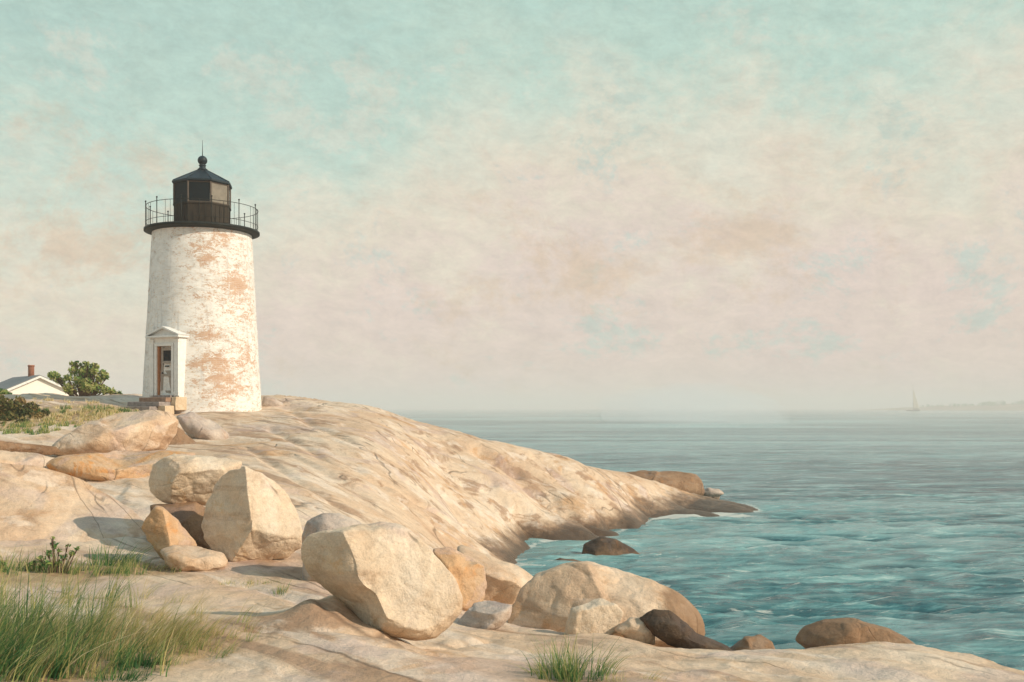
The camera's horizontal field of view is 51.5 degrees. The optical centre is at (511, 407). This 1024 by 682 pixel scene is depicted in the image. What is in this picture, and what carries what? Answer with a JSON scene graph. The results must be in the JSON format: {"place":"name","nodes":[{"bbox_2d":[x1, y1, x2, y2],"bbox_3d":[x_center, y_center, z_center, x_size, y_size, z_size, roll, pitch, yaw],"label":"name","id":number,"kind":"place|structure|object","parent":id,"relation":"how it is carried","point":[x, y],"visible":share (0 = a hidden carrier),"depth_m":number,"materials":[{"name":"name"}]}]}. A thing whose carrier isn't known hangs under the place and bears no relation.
{"place":"outdoors","nodes":[
{"label":"outdoors","id":0,"kind":"place"},
{"bbox_2d":[0,397,138,434],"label":"bank grass","id":1,"kind":"structure","parent":0,"point":[103,411],"depth_m":35.74,"materials":[{"name":"plant"}]},
{"bbox_2d":[0,545,181,576],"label":"grass","id":2,"kind":"structure","parent":0,"point":[79,569],"depth_m":13.34,"materials":[{"name":"green plant"}]},
{"bbox_2d":[0,546,191,681],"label":"tall grass","id":3,"kind":"structure","parent":0,"point":[60,662],"depth_m":8.68,"materials":[{"name":"green plant"}]},
{"bbox_2d":[9,572,283,665],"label":"dry grass","id":4,"kind":"structure","parent":0,"point":[184,629],"depth_m":9.29,"materials":[{"name":"plant"}]},
{"bbox_2d":[0,393,1023,681],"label":"rock ground","id":5,"kind":"structure","parent":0,"point":[432,487],"depth_m":14.63,"materials":[{"name":"stone"}]},
{"bbox_2d":[0,561,9,572],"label":"leafy weed","id":6,"kind":"object","parent":5,"relation":"on","point":[2,563],"visible":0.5,"depth_m":13.19,"materials":[{"name":"green plant"}]},
{"bbox_2d":[0,388,11,394],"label":"shrub","id":7,"kind":"object","parent":5,"relation":"on","point":[4,392],"visible":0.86,"depth_m":51.91,"materials":[{"name":"green plant"}]},
{"bbox_2d":[0,394,50,423],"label":"shrub","id":8,"kind":"object","parent":5,"relation":"on","point":[19,408],"visible":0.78,"depth_m":36.34,"materials":[{"name":"green plant"}]},
{"bbox_2d":[0,450,52,468],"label":"rock slab","id":9,"kind":"object","parent":5,"relation":"on","point":[24,458],"visible":0.45,"depth_m":22.35,"materials":[{"name":"stone"}]},
{"bbox_2d":[0,440,59,454],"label":"rock ledge","id":10,"kind":"object","parent":5,"relation":"on","point":[29,448],"visible":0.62,"depth_m":25.61,"materials":[{"name":"brown stone"}]},
{"bbox_2d":[0,365,78,395],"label":"house","id":11,"kind":"structure","parent":5,"relation":"on","point":[31,382],"depth_m":60.11,"materials":[{"name":"white"}]},
{"bbox_2d":[29,536,80,572],"bbox_3d":[-5.729,1.885,13.302,0.634,0.545,0.214,0,0,-13],"label":"leafy weed","id":12,"kind":"object","parent":5,"relation":"on","point":[47,552],"visible":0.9,"depth_m":13.29,"materials":[{"name":"green plant"}]},
{"bbox_2d":[0,463,145,541],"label":"rock slab","id":13,"kind":"object","parent":5,"relation":"on","point":[37,502],"visible":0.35,"depth_m":16.19,"materials":[{"name":"stone"}]},
{"bbox_2d":[47,361,121,395],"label":"bush","id":14,"kind":"object","parent":5,"relation":"on","point":[85,382],"visible":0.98,"depth_m":48.93,"materials":[{"name":"green plant"}]},
{"bbox_2d":[52,410,178,455],"bbox_3d":[-10.093,0.691,27.001,3.091,1.279,1.915,0,0,-24],"label":"rock slab","id":15,"kind":"object","parent":5,"relation":"on","point":[147,430],"visible":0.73,"depth_m":26.42,"materials":[{"name":"stone"}]},
{"bbox_2d":[86,533,153,566],"bbox_3d":[-5.098,1.880,14.017,1.175,0.442,0.932,0,0,0],"label":"grass tuft","id":16,"kind":"object","parent":5,"relation":"on","point":[104,558],"visible":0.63,"depth_m":13.95,"materials":[{"name":"green plant"}]},
{"bbox_2d":[46,450,195,481],"bbox_3d":[-8.278,1.459,22.553,2.982,1.085,1.799,0,0,-26],"label":"rock slab","id":17,"kind":"object","parent":5,"relation":"on","point":[114,465],"visible":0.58,"depth_m":21.83,"materials":[{"name":"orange stone"}]},
{"bbox_2d":[82,656,164,681],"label":"grass tuft","id":18,"kind":"object","parent":5,"relation":"on","point":[127,677],"visible":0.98,"depth_m":8.07,"materials":[{"name":"green plant"}]},
{"bbox_2d":[107,639,179,670],"bbox_3d":[-2.834,1.963,8.469,0.769,0.260,0.463,0,0,0],"label":"grass tuft","id":19,"kind":"object","parent":5,"relation":"on","point":[144,663],"visible":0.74,"depth_m":8.45,"materials":[{"name":"green plant"}]},
{"bbox_2d":[118,397,186,413],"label":"stone steps","id":20,"kind":"structure","parent":5,"relation":"on","point":[169,404],"depth_m":39.81,"materials":[{"name":"stone"}]},
{"bbox_2d":[141,506,196,559],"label":"rock","id":21,"kind":"object","parent":5,"relation":"on","point":[162,527],"visible":0.82,"depth_m":14.08,"materials":[{"name":"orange stone"}]},
{"bbox_2d":[150,502,209,548],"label":"rock","id":22,"kind":"object","parent":5,"relation":"on","point":[189,516],"visible":0.31,"depth_m":15.16,"materials":[{"name":"brown stone"}]},
{"bbox_2d":[148,454,241,505],"bbox_3d":[-4.630,1.061,15.554,1.308,0.765,0.897,0,0,-21],"label":"boulder","id":23,"kind":"object","parent":22,"relation":"on","point":[176,478],"visible":0.86,"depth_m":15.26,"materials":[{"name":"stone"}]},
{"bbox_2d":[169,427,195,444],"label":"rock","id":24,"kind":"object","parent":5,"relation":"on","point":[181,437],"visible":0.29,"depth_m":30.65,"materials":[{"name":"brown stone"}]},
{"bbox_2d":[160,545,227,571],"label":"rock","id":25,"kind":"object","parent":5,"relation":"on","point":[197,558],"visible":0.88,"depth_m":13.61,"materials":[{"name":"stone"}]},
{"bbox_2d":[142,140,261,413],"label":"lighthouse","id":26,"kind":"object","parent":5,"relation":"on","point":[201,348],"visible":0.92,"depth_m":40.84,"materials":[{"name":"white paint"}]},
{"bbox_2d":[157,346,170,394],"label":"door","id":27,"kind":"structure","parent":26,"relation":"in","point":[163,354],"depth_m":40.53,"materials":[{"name":"brown wood"}]},
{"bbox_2d":[174,181,186,202],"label":"window pane","id":28,"kind":"structure","parent":26,"relation":"in","point":[180,187],"depth_m":41.76,"materials":[{"name":"grey glass"}]},
{"bbox_2d":[189,180,209,201],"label":"window pane","id":29,"kind":"structure","parent":26,"relation":"in","point":[197,189],"depth_m":41.59,"materials":[{"name":"grey glass"}]},
{"bbox_2d":[212,182,227,204],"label":"window pane","id":30,"kind":"structure","parent":26,"relation":"in","point":[219,190],"depth_m":42.00,"materials":[{"name":"beige glass"}]},
{"bbox_2d":[176,411,229,439],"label":"rock","id":31,"kind":"object","parent":5,"relation":"on","point":[194,425],"visible":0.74,"depth_m":31.96,"materials":[{"name":"grey stone"}]},
{"bbox_2d":[219,576,274,587],"bbox_3d":[-3.169,2.106,12.866,0.798,0.145,0.330,0,0,0],"label":"grass tuft","id":32,"kind":"object","parent":5,"relation":"on","point":[251,582],"visible":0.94,"depth_m":12.84,"materials":[{"name":"green plant"}]},
{"bbox_2d":[201,466,302,561],"bbox_3d":[-3.535,1.451,14.604,1.190,1.331,1.118,0,0,-38],"label":"boulder","id":33,"kind":"object","parent":5,"relation":"on","point":[250,514],"visible":0.98,"depth_m":14.29,"materials":[{"name":"stone"}]},
{"bbox_2d":[262,396,283,405],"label":"rock","id":34,"kind":"object","parent":5,"relation":"on","point":[269,401],"visible":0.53,"depth_m":43.81,"materials":[{"name":"grey stone"}]},
{"bbox_2d":[270,579,296,595],"bbox_3d":[-2.625,2.074,12.230,0.317,0.215,0.313,0,0,13],"label":"grass tuft","id":35,"kind":"object","parent":5,"relation":"on","point":[278,590],"visible":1,"depth_m":12.27,"materials":[{"name":"green plant"}]},
{"bbox_2d":[302,513,361,581],"bbox_3d":[-2.181,1.780,13.299,0.908,0.935,0.807,0,0,0],"label":"rock","id":36,"kind":"object","parent":5,"relation":"on","point":[324,521],"visible":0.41,"depth_m":13.09,"materials":[{"name":"grey stone"}]},
{"bbox_2d":[301,522,462,640],"bbox_3d":[-1.249,1.666,10.166,1.562,1.120,0.860,0,0,0],"label":"boulder","id":37,"kind":"object","parent":5,"relation":"on","point":[396,580],"visible":0.99,"depth_m":9.97,"materials":[{"name":"stone"}]},
{"bbox_2d":[433,547,486,610],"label":"rock","id":38,"kind":"object","parent":5,"relation":"on","point":[468,573],"visible":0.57,"depth_m":13.48,"materials":[{"name":"beige stone"}]},
{"bbox_2d":[457,600,511,629],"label":"rock","id":39,"kind":"object","parent":5,"relation":"on","point":[490,615],"visible":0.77,"depth_m":12.28,"materials":[{"name":"grey stone"}]},
{"bbox_2d":[457,545,532,603],"bbox_3d":[-0.243,2.662,16.547,1.239,1.015,1.494,0,0,0],"label":"rock","id":40,"kind":"object","parent":5,"relation":"on","point":[506,582],"visible":0.62,"depth_m":16.01,"materials":[{"name":"stone"}]},
{"bbox_2d":[506,660,548,674],"bbox_3d":[0.116,2.106,8.588,0.424,0.152,0.234,0,0,17],"label":"grass tuft","id":41,"kind":"object","parent":5,"relation":"on","point":[533,668],"visible":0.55,"depth_m":8.62,"materials":[{"name":"green plant"}]},
{"bbox_2d":[521,629,642,681],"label":"grass tuft","id":42,"kind":"object","parent":5,"relation":"on","point":[572,672],"visible":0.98,"depth_m":8.46,"materials":[{"name":"green plant"}]},
{"bbox_2d":[564,598,622,634],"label":"rock","id":43,"kind":"object","parent":5,"relation":"on","point":[601,615],"visible":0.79,"depth_m":12.36,"materials":[{"name":"stone"}]},
{"bbox_2d":[508,561,704,647],"bbox_3d":[1.232,2.502,13.422,2.306,1.114,1.448,0,0,28],"label":"boulder","id":44,"kind":"object","parent":5,"relation":"on","point":[550,598],"visible":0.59,"depth_m":13.10,"materials":[{"name":"stone"}]},
{"bbox_2d":[596,667,666,681],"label":"grass tuft","id":45,"kind":"object","parent":5,"relation":"on","point":[657,674],"visible":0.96,"depth_m":8.26,"materials":[{"name":"beige plant"}]},
{"bbox_2d":[614,617,654,644],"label":"rock","id":46,"kind":"object","parent":5,"relation":"on","point":[636,628],"visible":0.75,"depth_m":12.18,"materials":[{"name":"stone"}]},
{"bbox_2d":[626,470,704,495],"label":"sea rock","id":47,"kind":"object","parent":5,"relation":"on","point":[689,482],"visible":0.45,"depth_m":50.03,"materials":[{"name":"brown stone"}]},
{"bbox_2d":[639,609,732,650],"bbox_3d":[2.001,2.599,12.138,1.063,0.557,0.478,0,0,0],"label":"rock","id":48,"kind":"object","parent":5,"relation":"on","point":[669,627],"visible":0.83,"depth_m":12.01,"materials":[{"name":"brown stone"}]},
{"bbox_2d":[730,634,774,650],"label":"rock","id":49,"kind":"object","parent":5,"relation":"on","point":[758,641],"visible":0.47,"depth_m":12.09,"materials":[{"name":"brown stone"}]},
{"bbox_2d":[795,618,915,648],"bbox_3d":[4.170,2.778,12.743,1.468,0.478,0.813,0,0,0],"label":"boulder","id":50,"kind":"object","parent":5,"relation":"on","point":[834,631],"visible":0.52,"depth_m":12.52,"materials":[{"name":"brown stone"}]},
{"bbox_2d":[0,0,1023,407],"label":"sky","id":51,"kind":"structure","parent":0,"point":[459,203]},
{"bbox_2d":[380,408,1023,670],"bbox_3d":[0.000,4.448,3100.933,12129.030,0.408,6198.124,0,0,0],"label":"sea","id":52,"kind":"structure","parent":0,"point":[909,525],"depth_m":43.31,"materials":[{"name":"liquid"}]},
{"bbox_2d":[555,558,580,561],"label":"sea rock","id":53,"kind":"object","parent":52,"relation":"in","point":[567,559],"visible":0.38,"depth_m":30.29,"materials":[{"name":"stone"}]},
{"bbox_2d":[582,536,638,555],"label":"sea rock","id":54,"kind":"object","parent":52,"relation":"in","point":[601,545],"visible":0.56,"depth_m":31.35,"materials":[{"name":"brown stone"}]},
{"bbox_2d":[703,487,723,499],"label":"sea rock","id":55,"kind":"object","parent":52,"relation":"in","point":[714,493],"visible":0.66,"depth_m":50.72,"materials":[{"name":"grey stone"}]},
{"bbox_2d":[906,389,919,410],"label":"sailboat","id":56,"kind":"object","parent":52,"relation":"on","point":[915,406],"visible":0.9,"depth_m":1350.08,"materials":[{"name":"white fabric"}]},
{"bbox_2d":[870,403,1023,409],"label":"shore","id":57,"kind":"structure","parent":0,"point":[1017,406],"depth_m":1794.26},
{"bbox_2d":[920,400,1023,406],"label":"treeline","id":58,"kind":"object","parent":57,"relation":"on","point":[989,403],"visible":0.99,"depth_m":1805.79,"materials":[{"name":"grey plant"}]}
]}

